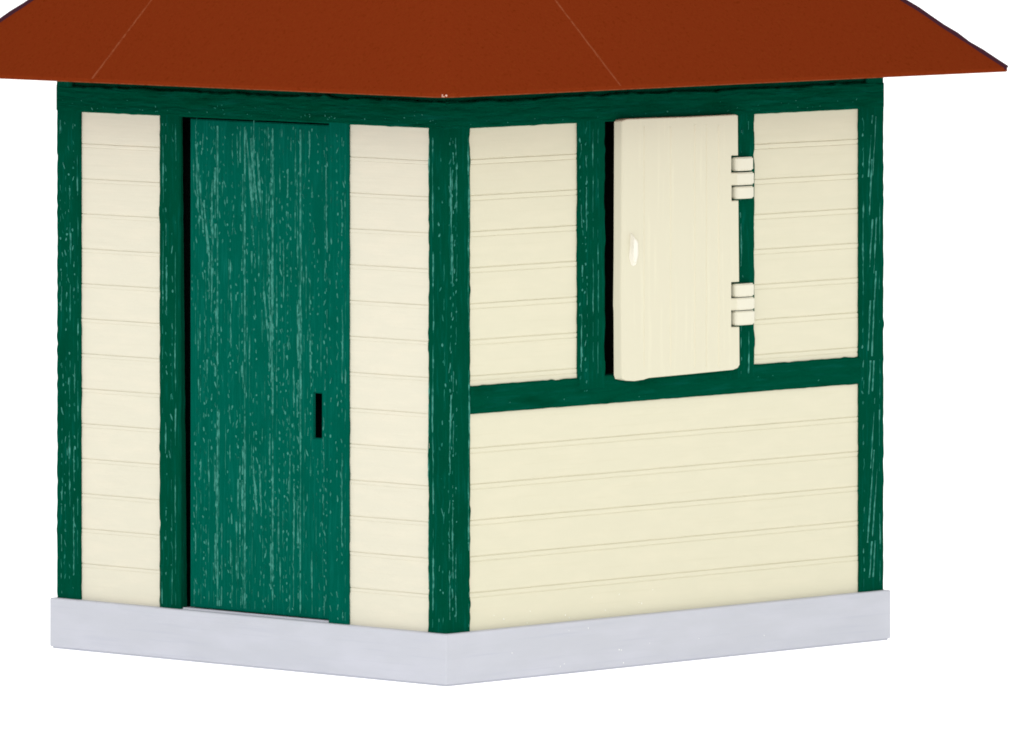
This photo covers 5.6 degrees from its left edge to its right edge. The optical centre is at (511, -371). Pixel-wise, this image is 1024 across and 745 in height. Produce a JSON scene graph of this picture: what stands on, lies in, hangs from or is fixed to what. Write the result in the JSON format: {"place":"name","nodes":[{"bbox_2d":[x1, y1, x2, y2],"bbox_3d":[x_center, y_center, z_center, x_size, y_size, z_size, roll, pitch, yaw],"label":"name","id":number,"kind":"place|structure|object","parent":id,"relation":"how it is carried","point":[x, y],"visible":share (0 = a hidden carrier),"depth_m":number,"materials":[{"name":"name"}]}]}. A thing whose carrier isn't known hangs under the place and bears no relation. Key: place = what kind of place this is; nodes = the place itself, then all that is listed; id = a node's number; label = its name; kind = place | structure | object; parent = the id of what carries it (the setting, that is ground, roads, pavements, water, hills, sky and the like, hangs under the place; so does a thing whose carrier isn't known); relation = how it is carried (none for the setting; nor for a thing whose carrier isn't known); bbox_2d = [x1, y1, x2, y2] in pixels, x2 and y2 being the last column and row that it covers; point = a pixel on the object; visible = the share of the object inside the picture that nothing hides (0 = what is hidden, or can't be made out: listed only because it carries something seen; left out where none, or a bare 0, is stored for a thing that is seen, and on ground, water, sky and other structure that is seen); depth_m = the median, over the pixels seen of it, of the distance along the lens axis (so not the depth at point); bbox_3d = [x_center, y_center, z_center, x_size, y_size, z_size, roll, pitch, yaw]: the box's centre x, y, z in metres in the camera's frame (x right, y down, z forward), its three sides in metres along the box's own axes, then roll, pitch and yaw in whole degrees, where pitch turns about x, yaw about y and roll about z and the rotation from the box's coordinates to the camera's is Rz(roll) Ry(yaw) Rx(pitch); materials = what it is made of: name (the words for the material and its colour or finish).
{"place":"outdoors","nodes":[
{"label":"outdoors","id":0,"kind":"place"},
{"bbox_2d":[0,0,1023,744],"bbox_3d":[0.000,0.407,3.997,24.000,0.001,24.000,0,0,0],"label":"ground","id":1,"kind":"structure","parent":0,"point":[942,664],"depth_m":4.52,"materials":[{"name":"white"}]},
{"bbox_2d":[0,0,1007,685],"bbox_3d":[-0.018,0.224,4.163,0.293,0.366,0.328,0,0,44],"label":"toy hut","id":2,"kind":"object","parent":1,"relation":"on","point":[444,342],"visible":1,"depth_m":4.08,"materials":[{"name":"painted wood"},{"name":"concrete"},{"name":"red brown sheet metal"}]},
{"bbox_2d":[191,119,329,618],"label":"door","id":3,"kind":"structure","parent":2,"relation":"in","point":[260,247],"depth_m":4.07,"materials":[{"name":"green wood"}]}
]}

